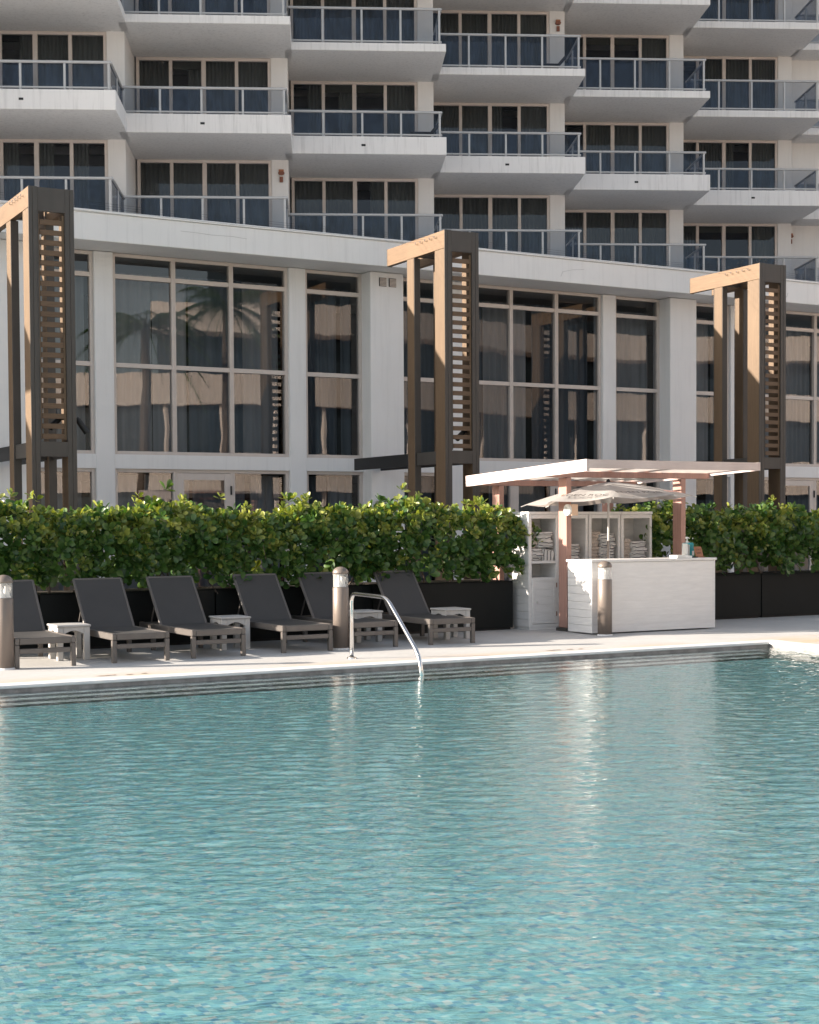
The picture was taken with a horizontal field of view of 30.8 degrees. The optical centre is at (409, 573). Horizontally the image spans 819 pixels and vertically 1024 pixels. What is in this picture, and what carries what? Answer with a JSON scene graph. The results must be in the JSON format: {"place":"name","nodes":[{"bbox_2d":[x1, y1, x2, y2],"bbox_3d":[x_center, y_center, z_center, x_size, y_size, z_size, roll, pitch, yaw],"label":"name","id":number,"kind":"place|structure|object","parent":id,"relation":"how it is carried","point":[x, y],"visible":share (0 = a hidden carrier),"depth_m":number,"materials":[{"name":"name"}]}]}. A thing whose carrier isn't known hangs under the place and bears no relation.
{"place":"outdoors","nodes":[
{"label":"outdoors","id":0,"kind":"place"},
{"bbox_2d":[0,647,818,1023],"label":"pool water","id":1,"kind":"structure","parent":0,"point":[702,677],"depth_m":9.73,"materials":[{"name":"teal liquid"}]},
{"bbox_2d":[0,200,818,590],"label":"podium building","id":2,"kind":"structure","parent":0,"point":[256,366],"depth_m":30.02,"materials":[{"name":"paint"}]},
{"bbox_2d":[40,247,94,453],"bbox_3d":[-6.501,-4.065,27.277,1.280,3.725,0.487,-1,2,-29],"label":"window","id":3,"kind":"structure","parent":2,"relation":"in","point":[79,273],"depth_m":27.46,"materials":[{"name":"beige metal"}]},
{"bbox_2d":[41,468,95,590],"bbox_3d":[-6.474,-0.594,27.382,1.280,2.690,0.462,-1,2,-29],"label":"window","id":4,"kind":"structure","parent":2,"relation":"in","point":[92,470],"depth_m":27.51,"materials":[{"name":"glass"}]},
{"bbox_2d":[113,253,288,456],"bbox_3d":[-4.067,-4.124,28.624,3.560,3.725,0.517,-1,2,-29],"label":"window","id":5,"kind":"structure","parent":2,"relation":"in","point":[233,325],"depth_m":28.71,"materials":[{"name":"glass"}]},
{"bbox_2d":[115,469,289,588],"bbox_3d":[-4.038,-0.654,28.724,3.560,2.690,0.484,-1,2,-29],"label":"window","id":6,"kind":"structure","parent":2,"relation":"in","point":[264,490],"depth_m":28.91,"materials":[{"name":"beige metal"}]},
{"bbox_2d":[178,473,231,580],"bbox_3d":[-3.929,-0.643,28.533,1.099,2.560,0.090,-1,2,-29],"label":"door","id":7,"kind":"structure","parent":2,"relation":"in","point":[181,476],"depth_m":28.54,"materials":[{"name":"beige metal"}]},
{"bbox_2d":[305,269,362,458],"bbox_3d":[-1.640,-4.184,29.975,1.280,3.725,0.495,-1,2,-29],"label":"window","id":8,"kind":"structure","parent":2,"relation":"in","point":[321,375],"depth_m":30.12,"materials":[{"name":"glass"}]},
{"bbox_2d":[307,471,363,582],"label":"window","id":9,"kind":"structure","parent":2,"relation":"in","point":[339,488],"depth_m":30.20,"materials":[{"name":"beige metal"}]},
{"bbox_2d":[0,0,818,281],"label":"hotel tower","id":10,"kind":"structure","parent":2,"relation":"on","point":[698,143],"depth_m":46.77,"materials":[{"name":"paint"}]},
{"bbox_2d":[2,30,102,41],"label":"window","id":11,"kind":"structure","parent":10,"relation":"in","point":[5,38],"depth_m":43.09,"materials":[{"name":"beige metal"}]},
{"bbox_2d":[0,30,106,146],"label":"window","id":12,"kind":"structure","parent":10,"relation":"in","point":[42,45],"depth_m":41.82,"materials":[{"name":"glass"}]},
{"bbox_2d":[0,139,107,210],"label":"window","id":13,"kind":"structure","parent":10,"relation":"in","point":[43,162],"depth_m":41.92,"materials":[{"name":"glass"}]},
{"bbox_2d":[135,0,270,63],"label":"window","id":14,"kind":"structure","parent":10,"relation":"in","point":[249,6],"depth_m":44.16,"materials":[{"name":"glass"}]},
{"bbox_2d":[136,57,270,159],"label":"window","id":15,"kind":"structure","parent":10,"relation":"in","point":[202,72],"depth_m":44.23,"materials":[{"name":"glass"}]},
{"bbox_2d":[137,159,271,226],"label":"window","id":16,"kind":"structure","parent":10,"relation":"in","point":[159,177],"depth_m":44.31,"materials":[{"name":"glass"}]},
{"bbox_2d":[290,0,416,89],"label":"window","id":17,"kind":"structure","parent":10,"relation":"in","point":[339,24],"depth_m":46.60,"materials":[{"name":"glass"}]},
{"bbox_2d":[290,81,417,182],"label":"window","id":18,"kind":"structure","parent":10,"relation":"in","point":[398,96],"depth_m":46.76,"materials":[{"name":"glass"}]},
{"bbox_2d":[291,178,417,240],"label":"window","id":19,"kind":"structure","parent":10,"relation":"in","point":[308,195],"depth_m":46.77,"materials":[{"name":"glass"}]},
{"bbox_2d":[409,123,438,136],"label":"balcony chair","id":20,"kind":"object","parent":10,"relation":"on","point":[434,130],"visible":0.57,"depth_m":43.98,"materials":[{"name":"black metal"}]},
{"bbox_2d":[434,10,541,15],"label":"window","id":21,"kind":"structure","parent":10,"relation":"in","point":[471,10],"depth_m":50.46,"materials":[{"name":"beige metal"}]},
{"bbox_2d":[433,10,548,110],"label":"window","id":22,"kind":"structure","parent":10,"relation":"in","point":[484,50],"depth_m":49.05,"materials":[{"name":"glass"}]},
{"bbox_2d":[433,102,549,194],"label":"window","id":23,"kind":"structure","parent":10,"relation":"in","point":[531,117],"depth_m":49.14,"materials":[{"name":"glass"}]},
{"bbox_2d":[434,194,549,254],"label":"window","id":24,"kind":"structure","parent":10,"relation":"in","point":[458,211],"depth_m":49.25,"materials":[{"name":"glass"}]},
{"bbox_2d":[538,56,565,65],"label":"balcony chair","id":25,"kind":"object","parent":10,"relation":"on","point":[556,64],"visible":0.51,"depth_m":46.27,"materials":[{"name":"black metal"}]},
{"bbox_2d":[564,34,668,128],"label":"window","id":26,"kind":"structure","parent":10,"relation":"in","point":[614,73],"depth_m":51.60,"materials":[{"name":"glass"}]},
{"bbox_2d":[565,210,668,266],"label":"window","id":27,"kind":"structure","parent":10,"relation":"in","point":[597,226],"depth_m":51.72,"materials":[{"name":"glass"}]},
{"bbox_2d":[565,122,668,209],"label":"window","id":28,"kind":"structure","parent":10,"relation":"in","point":[606,136],"depth_m":51.63,"materials":[{"name":"glass"}]},
{"bbox_2d":[683,223,776,271],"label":"window","id":29,"kind":"structure","parent":10,"relation":"in","point":[721,239],"depth_m":54.26,"materials":[{"name":"glass"}]},
{"bbox_2d":[683,140,777,223],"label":"window","id":30,"kind":"structure","parent":10,"relation":"in","point":[761,153],"depth_m":54.09,"materials":[{"name":"glass"}]},
{"bbox_2d":[683,56,777,145],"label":"window","id":31,"kind":"structure","parent":10,"relation":"in","point":[732,94],"depth_m":54.01,"materials":[{"name":"glass"}]},
{"bbox_2d":[698,0,777,60],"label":"window","id":32,"kind":"structure","parent":10,"relation":"in","point":[729,9],"depth_m":53.92,"materials":[{"name":"glass"}]},
{"bbox_2d":[403,278,433,453],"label":"window","id":33,"kind":"structure","parent":2,"relation":"in","point":[426,303],"depth_m":31.30,"materials":[{"name":"beige glass"}]},
{"bbox_2d":[404,472,433,580],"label":"window","id":34,"kind":"structure","parent":2,"relation":"in","point":[425,482],"depth_m":31.34,"materials":[{"name":"black glass"}]},
{"bbox_2d":[514,486,556,511],"bbox_3d":[2.719,-0.805,32.218,1.099,2.560,0.090,-1,2,-29],"label":"door","id":35,"kind":"structure","parent":2,"relation":"in","point":[552,491],"depth_m":31.97,"materials":[{"name":"beige metal"}]},
{"bbox_2d":[479,284,600,461],"bbox_3d":[2.581,-4.286,32.304,3.560,3.725,0.511,-1,2,-29],"label":"window","id":36,"kind":"structure","parent":2,"relation":"in","point":[558,383],"depth_m":32.49,"materials":[{"name":"glass"}]},
{"bbox_2d":[480,473,600,579],"bbox_3d":[2.607,-0.816,32.408,3.560,2.690,0.487,-1,2,-29],"label":"window","id":37,"kind":"structure","parent":2,"relation":"in","point":[527,494],"depth_m":32.57,"materials":[{"name":"glass"}]},
{"bbox_2d":[616,296,659,460],"bbox_3d":[5.023,-4.345,33.630,1.280,3.725,0.430,-1,2,-29],"label":"window","id":38,"kind":"structure","parent":2,"relation":"in","point":[631,328],"depth_m":33.79,"materials":[{"name":"glass"}]},
{"bbox_2d":[616,482,659,556],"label":"window","id":39,"kind":"structure","parent":2,"relation":"in","point":[656,484],"depth_m":33.88,"materials":[{"name":"glass"}]},
{"bbox_2d":[696,476,727,570],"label":"window","id":40,"kind":"structure","parent":2,"relation":"in","point":[709,484],"depth_m":35.07,"materials":[{"name":"beige metal"}]},
{"bbox_2d":[696,303,728,460],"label":"window","id":41,"kind":"structure","parent":2,"relation":"in","point":[702,393],"depth_m":34.85,"materials":[{"name":"glass"}]},
{"bbox_2d":[764,477,818,570],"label":"window","id":42,"kind":"structure","parent":2,"relation":"in","point":[799,494],"depth_m":36.41,"materials":[{"name":"beige metal"}]},
{"bbox_2d":[765,309,818,466],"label":"window","id":43,"kind":"structure","parent":2,"relation":"in","point":[797,338],"depth_m":36.35,"materials":[{"name":"glass"}]},
{"bbox_2d":[786,480,814,569],"bbox_3d":[9.366,-0.967,35.900,1.099,2.560,0.090,-1,2,-29],"label":"door","id":44,"kind":"structure","parent":2,"relation":"in","point":[811,493],"depth_m":36.07,"materials":[{"name":"beige metal"}]},
{"bbox_2d":[0,660,818,1023],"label":"pool floor","id":45,"kind":"structure","parent":0,"point":[736,1008],"depth_m":6.48,"materials":[{"name":"teal tile"}]},
{"bbox_2d":[1,653,763,702],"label":"pool step","id":46,"kind":"object","parent":45,"relation":"on","point":[296,684],"visible":0.02,"depth_m":16.01,"materials":[{"name":"grey tile"}]},
{"bbox_2d":[347,592,423,681],"bbox_3d":[-0.287,0.715,17.225,0.120,0.952,1.822,-1,2,-29],"label":"pool handrail","id":47,"kind":"object","parent":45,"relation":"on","point":[401,624],"visible":0.99,"depth_m":17.21,"materials":[{"name":"metal"}]},
{"bbox_2d":[10,656,778,706],"bbox_3d":[-4.369,1.525,7.436,27.480,0.021,12.157,-1,2,-29],"label":"pool step","id":48,"kind":"object","parent":45,"relation":"on","point":[326,683],"visible":0.02,"depth_m":15.97,"materials":[{"name":"grey tile"}]},
{"bbox_2d":[3,650,800,698],"bbox_3d":[-4.301,1.496,7.724,27.880,0.060,12.597,-1,2,-29],"label":"pool step","id":49,"kind":"object","parent":45,"relation":"on","point":[336,676],"visible":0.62,"depth_m":16.24,"materials":[{"name":"grey tile"}]},
{"bbox_2d":[0,644,818,693],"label":"waterline tile","id":50,"kind":"object","parent":45,"relation":"on","point":[255,676],"visible":0.5,"depth_m":17.14,"materials":[{"name":"tile"}]},
{"bbox_2d":[0,615,818,682],"bbox_3d":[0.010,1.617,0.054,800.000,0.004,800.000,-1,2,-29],"label":"pool deck","id":51,"kind":"structure","parent":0,"point":[269,654],"depth_m":19.30,"materials":[{"name":"concrete"}]},
{"bbox_2d":[0,575,14,669],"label":"bollard light","id":52,"kind":"object","parent":51,"relation":"on","point":[6,634],"visible":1,"depth_m":16.77,"materials":[{"name":"brown metal"}]},
{"bbox_2d":[19,595,37,648],"bbox_3d":[-6.054,0.651,18.994,2.410,0.752,0.856,-1,2,-29],"label":"planter box","id":53,"kind":"object","parent":51,"relation":"on","point":[28,646],"visible":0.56,"depth_m":19.15,"materials":[{"name":"black metal"}]},
{"bbox_2d":[0,488,54,591],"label":"clusia hedge","id":54,"kind":"object","parent":53,"relation":"in","point":[19,526],"visible":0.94,"depth_m":18.93,"materials":[{"name":"green plant"}]},
{"bbox_2d":[0,579,75,668],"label":"sun lounger","id":55,"kind":"object","parent":51,"relation":"on","point":[29,628],"visible":0.92,"depth_m":18.19,"materials":[{"name":"grey fabric"}]},
{"bbox_2d":[0,185,78,590],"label":"pergola tower","id":56,"kind":"structure","parent":51,"relation":"on","point":[41,211],"depth_m":23.03,"materials":[{"name":"brown wood"}]},
{"bbox_2d":[77,417,88,434],"bbox_3d":[-5.159,-2.323,23.336,0.255,0.278,0.100,-1,2,-19],"label":"spotlight","id":57,"kind":"object","parent":56,"relation":"attached to","point":[82,427],"visible":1,"depth_m":23.31,"materials":[{"name":"black metal"}]},
{"bbox_2d":[75,209,411,242],"bbox_3d":[-2.792,-5.946,25.477,6.620,0.033,0.003,-1,2,-29],"label":"wire","id":58,"kind":"object","parent":56,"relation":"attached to","point":[242,227],"visible":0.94,"depth_m":25.44,"materials":[{"name":"black metal"}]},
{"bbox_2d":[77,207,410,240],"bbox_3d":[-2.710,-5.942,25.329,6.620,0.033,0.003,-1,2,-29],"label":"wire","id":59,"kind":"object","parent":56,"relation":"attached to","point":[243,225],"visible":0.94,"depth_m":25.22,"materials":[{"name":"black metal"}]},
{"bbox_2d":[76,202,422,237],"bbox_3d":[-2.545,-5.933,25.032,6.620,0.033,0.003,-1,2,-29],"label":"wire","id":60,"kind":"object","parent":56,"relation":"attached to","point":[247,221],"visible":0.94,"depth_m":24.89,"materials":[{"name":"black metal"}]},
{"bbox_2d":[81,205,422,239],"bbox_3d":[-2.627,-5.937,25.180,6.620,0.033,0.003,-1,2,-29],"label":"wire","id":61,"kind":"object","parent":56,"relation":"attached to","point":[246,223],"visible":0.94,"depth_m":25.10,"materials":[{"name":"black metal"}]},
{"bbox_2d":[79,200,433,236],"bbox_3d":[-2.462,-5.928,24.883,6.620,0.033,0.003,-1,2,-29],"label":"wire","id":62,"kind":"object","parent":56,"relation":"attached to","point":[250,219],"visible":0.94,"depth_m":24.78,"materials":[{"name":"black metal"}]},
{"bbox_2d":[47,622,90,660],"bbox_3d":[-4.157,0.829,18.127,0.424,0.430,0.444,-1,2,-29],"label":"side table","id":63,"kind":"object","parent":51,"relation":"on","point":[78,628],"visible":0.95,"depth_m":18.02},
{"bbox_2d":[70,577,169,662],"bbox_3d":[-3.661,0.552,18.509,0.710,0.954,1.920,-1,2,-29],"label":"sun lounger","id":64,"kind":"object","parent":51,"relation":"on","point":[104,608],"visible":0.85,"depth_m":18.82,"materials":[{"name":"grey fabric"}]},
{"bbox_2d":[37,587,214,648],"bbox_3d":[-3.929,0.599,20.171,2.410,0.752,0.856,-1,2,-29],"label":"planter box","id":65,"kind":"object","parent":51,"relation":"on","point":[61,606],"visible":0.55,"depth_m":19.79,"materials":[{"name":"black metal"}]},
{"bbox_2d":[22,479,234,593],"bbox_3d":[-3.913,-0.485,20.095,2.877,1.582,1.591,-1,2,-29],"label":"clusia hedge","id":66,"kind":"object","parent":65,"relation":"in","point":[119,530],"visible":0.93,"depth_m":19.67,"materials":[{"name":"green plant"}]},
{"bbox_2d":[139,575,245,658],"bbox_3d":[-2.813,0.528,19.062,0.710,0.954,1.920,-1,2,-30],"label":"sun lounger","id":67,"kind":"object","parent":51,"relation":"on","point":[177,607],"visible":0.95,"depth_m":19.36,"materials":[{"name":"grey fabric"}]},
{"bbox_2d":[209,615,250,649],"bbox_3d":[-2.358,0.773,19.501,0.424,0.430,0.444,-1,2,-29],"label":"side table","id":68,"kind":"object","parent":51,"relation":"on","point":[236,620],"visible":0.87,"depth_m":19.39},
{"bbox_2d":[231,573,332,652],"bbox_3d":[-1.762,0.499,19.743,0.710,0.954,1.920,-1,2,-29],"label":"sun lounger","id":69,"kind":"object","parent":51,"relation":"on","point":[263,603],"visible":0.9,"depth_m":20.04,"materials":[{"name":"grey fabric"}]},
{"bbox_2d":[197,583,371,641],"bbox_3d":[-1.804,0.547,21.348,2.410,0.752,0.856,-1,2,-29],"label":"planter box","id":70,"kind":"object","parent":51,"relation":"on","point":[227,600],"visible":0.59,"depth_m":20.90,"materials":[{"name":"black metal"}]},
{"bbox_2d":[185,492,387,588],"bbox_3d":[-1.844,-0.461,21.256,2.935,1.433,1.565,-1,2,-29],"label":"clusia hedge","id":71,"kind":"object","parent":70,"relation":"in","point":[288,527],"visible":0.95,"depth_m":20.86,"materials":[{"name":"green plant"}]},
{"bbox_2d":[333,567,349,649],"bbox_3d":[-0.893,0.448,19.309,0.230,1.075,0.230,-1,2,-29],"label":"bollard light","id":72,"kind":"object","parent":51,"relation":"on","point":[340,615],"visible":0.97,"depth_m":19.23,"materials":[{"name":"metal"}]},
{"bbox_2d":[291,572,397,647],"bbox_3d":[-0.926,0.476,20.298,0.710,0.954,1.920,-1,2,-29],"label":"sun lounger","id":73,"kind":"object","parent":51,"relation":"on","point":[317,593],"visible":0.62,"depth_m":20.56,"materials":[{"name":"grey fabric"}]},
{"bbox_2d":[349,609,382,642],"bbox_3d":[-0.651,0.726,20.607,0.424,0.430,0.444,-1,2,-29],"label":"side table","id":74,"kind":"object","parent":51,"relation":"on","point":[361,613],"visible":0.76,"depth_m":20.46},
{"bbox_2d":[0,640,818,688],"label":"pool coping","id":75,"kind":"object","parent":51,"relation":"on","point":[322,667],"visible":1,"depth_m":17.16,"materials":[{"name":"stone"}]},
{"bbox_2d":[354,229,479,580],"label":"pergola tower","id":76,"kind":"structure","parent":51,"relation":"on","point":[441,251],"depth_m":26.62,"materials":[{"name":"brown wood"}]},
{"bbox_2d":[371,570,474,644],"bbox_3d":[0.124,0.450,20.876,0.710,0.954,1.920,-1,2,-28],"label":"sun lounger","id":77,"kind":"object","parent":51,"relation":"on","point":[401,591],"visible":0.92,"depth_m":21.19,"materials":[{"name":"grey fabric"}]},
{"bbox_2d":[359,579,512,635],"bbox_3d":[0.326,0.495,22.528,2.420,0.752,0.856,-1,2,-29],"label":"planter box","id":78,"kind":"object","parent":51,"relation":"on","point":[490,604],"visible":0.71,"depth_m":22.41,"materials":[{"name":"black metal"}]},
{"bbox_2d":[334,482,542,590],"bbox_3d":[0.441,-0.582,22.521,3.110,1.610,1.558,-1,2,-29],"label":"clusia hedge","id":79,"kind":"object","parent":78,"relation":"in","point":[468,555],"visible":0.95,"depth_m":22.04,"materials":[{"name":"green plant"}]},
{"bbox_2d":[430,607,470,639],"bbox_3d":[0.583,0.704,21.062,0.424,0.430,0.444,-1,2,-29],"label":"side table","id":80,"kind":"object","parent":51,"relation":"on","point":[446,611],"visible":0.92,"depth_m":20.94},
{"bbox_2d":[512,512,558,629],"bbox_3d":[1.948,-0.050,22.876,0.558,1.800,0.513,-1,2,-29],"label":"towel cabinet","id":81,"kind":"object","parent":51,"relation":"on","point":[535,595],"visible":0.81,"depth_m":22.73,"materials":[{"name":"white paint"}]},
{"bbox_2d":[532,557,540,560],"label":"folded towel","id":82,"kind":"object","parent":81,"relation":"on","point":[536,558],"visible":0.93,"depth_m":22.68,"materials":[{"name":"white fabric"}]},
{"bbox_2d":[532,553,542,556],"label":"folded towel","id":83,"kind":"object","parent":82,"relation":"on","point":[537,554],"visible":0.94,"depth_m":22.64,"materials":[{"name":"white fabric"}]},
{"bbox_2d":[532,548,541,552],"bbox_3d":[1.853,-0.351,22.781,0.216,0.070,0.316,-2,2,-32],"label":"folded towel","id":84,"kind":"object","parent":83,"relation":"on","point":[536,550],"visible":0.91,"depth_m":22.68,"materials":[{"name":"white fabric"}]},
{"bbox_2d":[535,544,552,547],"bbox_3d":[2.028,-0.430,22.875,0.261,0.059,0.318,-1,2,-25],"label":"folded towel","id":85,"kind":"object","parent":84,"relation":"on","point":[543,545],"visible":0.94,"depth_m":22.74,"materials":[{"name":"white fabric"}]},
{"bbox_2d":[537,540,552,543],"bbox_3d":[2.018,-0.486,22.862,0.262,0.062,0.318,-1,2,-29],"label":"folded towel","id":86,"kind":"object","parent":85,"relation":"on","point":[546,542],"visible":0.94,"depth_m":22.73,"materials":[{"name":"white fabric"}]},
{"bbox_2d":[558,512,588,626],"bbox_3d":[2.433,-0.062,23.145,0.568,1.800,0.512,-1,2,-29],"label":"towel cabinet","id":87,"kind":"object","parent":51,"relation":"on","point":[579,529],"visible":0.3,"depth_m":23.14,"materials":[{"name":"white paint"}]},
{"bbox_2d":[585,512,620,558],"bbox_3d":[2.956,-0.075,23.435,0.623,1.800,0.513,-1,2,-29],"label":"towel cabinet","id":88,"kind":"object","parent":51,"relation":"on","point":[597,521],"visible":0.2,"depth_m":23.38,"materials":[{"name":"white paint"}]},
{"bbox_2d":[597,561,612,635],"bbox_3d":[2.817,0.356,21.410,0.230,1.075,0.230,-1,2,-29],"label":"bollard light","id":89,"kind":"object","parent":51,"relation":"on","point":[604,605],"visible":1,"depth_m":21.33,"materials":[{"name":"metal"}]},
{"bbox_2d":[521,479,696,558],"bbox_3d":[3.030,-0.293,22.607,2.458,2.290,2.459,1,2,27],"label":"umbrella","id":90,"kind":"object","parent":51,"relation":"on","point":[608,491],"visible":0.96,"depth_m":22.13,"materials":[{"name":"fabric"}]},
{"bbox_2d":[466,459,759,631],"bbox_3d":[3.130,-0.436,23.287,3.240,2.530,3.300,-1,2,-29],"label":"kiosk canopy","id":91,"kind":"object","parent":51,"relation":"on","point":[564,476],"visible":0.52,"depth_m":22.51,"materials":[{"name":"white wood"}]},
{"bbox_2d":[563,504,577,515],"bbox_3d":[2.402,-0.949,22.148,0.165,0.174,0.174,-1,2,-29],"label":"bulkhead lamp","id":92,"kind":"object","parent":91,"relation":"attached to","point":[570,509],"visible":1,"depth_m":22.09,"materials":[{"name":"white glass"}]},
{"bbox_2d":[612,512,652,557],"bbox_3d":[3.502,-0.088,23.738,0.623,1.800,0.513,-1,2,-29],"label":"towel cabinet","id":93,"kind":"object","parent":51,"relation":"on","point":[633,526],"visible":0.16,"depth_m":23.73,"materials":[{"name":"white paint"}]},
{"bbox_2d":[630,555,645,557],"bbox_3d":[3.574,-0.262,23.722,0.271,0.056,0.319,-1,2,-30],"label":"folded towel","id":94,"kind":"object","parent":93,"relation":"on","point":[643,556],"visible":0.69,"depth_m":23.59,"materials":[{"name":"white fabric"}]},
{"bbox_2d":[629,552,644,555],"bbox_3d":[3.559,-0.316,23.721,0.272,0.059,0.318,-2,2,-32],"label":"folded towel","id":95,"kind":"object","parent":94,"relation":"on","point":[636,553],"visible":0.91,"depth_m":23.58,"materials":[{"name":"white fabric"}]},
{"bbox_2d":[630,548,647,551],"bbox_3d":[3.603,-0.375,23.729,0.272,0.067,0.319,-1,2,-28],"label":"folded towel","id":96,"kind":"object","parent":95,"relation":"on","point":[639,550],"visible":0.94,"depth_m":23.59,"materials":[{"name":"white fabric"}]},
{"bbox_2d":[629,545,644,547],"bbox_3d":[3.567,-0.433,23.722,0.272,0.057,0.319,-1,2,-30],"label":"folded towel","id":97,"kind":"object","parent":96,"relation":"on","point":[636,546],"visible":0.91,"depth_m":23.58,"materials":[{"name":"white fabric"}]},
{"bbox_2d":[629,541,645,544],"bbox_3d":[3.577,-0.487,23.711,0.271,0.063,0.318,-1,2,-27],"label":"folded towel","id":98,"kind":"object","parent":97,"relation":"on","point":[637,542],"visible":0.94,"depth_m":23.58,"materials":[{"name":"white fabric"}]},
{"bbox_2d":[566,557,716,633],"bbox_3d":[3.507,0.305,22.340,2.350,1.066,0.640,-1,2,-29],"label":"service counter","id":99,"kind":"object","parent":51,"relation":"on","point":[660,593],"visible":0.99,"depth_m":22.02,"materials":[{"name":"white paint"}]},
{"bbox_2d":[670,555,691,557],"bbox_3d":[4.099,-0.257,22.412,0.300,0.045,0.180,-1,2,-29],"label":"tray","id":100,"kind":"object","parent":99,"relation":"on","point":[678,556],"visible":0.99,"depth_m":22.32,"materials":[{"name":"white plastic"}]},
{"bbox_2d":[682,543,689,555],"bbox_3d":[4.228,-0.353,22.698,0.085,0.215,0.100,-1,2,-29],"label":"tissue dispenser","id":101,"kind":"object","parent":99,"relation":"on","point":[686,549],"visible":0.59,"depth_m":22.67,"materials":[{"name":"white plastic"}]},
{"bbox_2d":[685,537,693,556],"bbox_3d":[4.279,-0.407,22.815,0.190,0.315,0.092,-1,2,-29],"label":"sanitizer bottle","id":102,"kind":"object","parent":99,"relation":"on","point":[691,548],"visible":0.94,"depth_m":22.80,"materials":[{"name":"teal plastic"}]},
{"bbox_2d":[694,547,703,557],"bbox_3d":[4.421,-0.328,22.680,0.165,0.165,0.100,-1,2,-29],"label":"sign card","id":103,"kind":"object","parent":99,"relation":"on","point":[698,552],"visible":1,"depth_m":22.67,"materials":[{"name":"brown wood"}]},
{"bbox_2d":[690,263,785,572],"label":"pergola tower","id":104,"kind":"structure","parent":51,"relation":"on","point":[747,287],"depth_m":30.26,"materials":[{"name":"brown wood"}]},
{"bbox_2d":[715,572,760,619],"bbox_3d":[4.702,0.389,24.953,2.410,0.752,0.856,-1,2,-29],"label":"planter box","id":105,"kind":"object","parent":51,"relation":"on","point":[737,596],"visible":0.36,"depth_m":24.93,"materials":[{"name":"black metal"}]},
{"bbox_2d":[611,499,778,575],"bbox_3d":[4.751,-0.614,24.907,2.930,1.420,1.589,-1,2,-29],"label":"clusia hedge","id":106,"kind":"object","parent":105,"relation":"in","point":[713,529],"visible":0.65,"depth_m":24.51,"materials":[{"name":"green plant"}]},
{"bbox_2d":[732,570,818,617],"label":"planter box","id":107,"kind":"object","parent":51,"relation":"on","point":[796,593],"visible":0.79,"depth_m":25.50,"materials":[{"name":"black metal"}]},
{"bbox_2d":[716,494,818,576],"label":"clusia hedge","id":108,"kind":"object","parent":107,"relation":"in","point":[801,539],"visible":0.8,"depth_m":25.33,"materials":[{"name":"green plant"}]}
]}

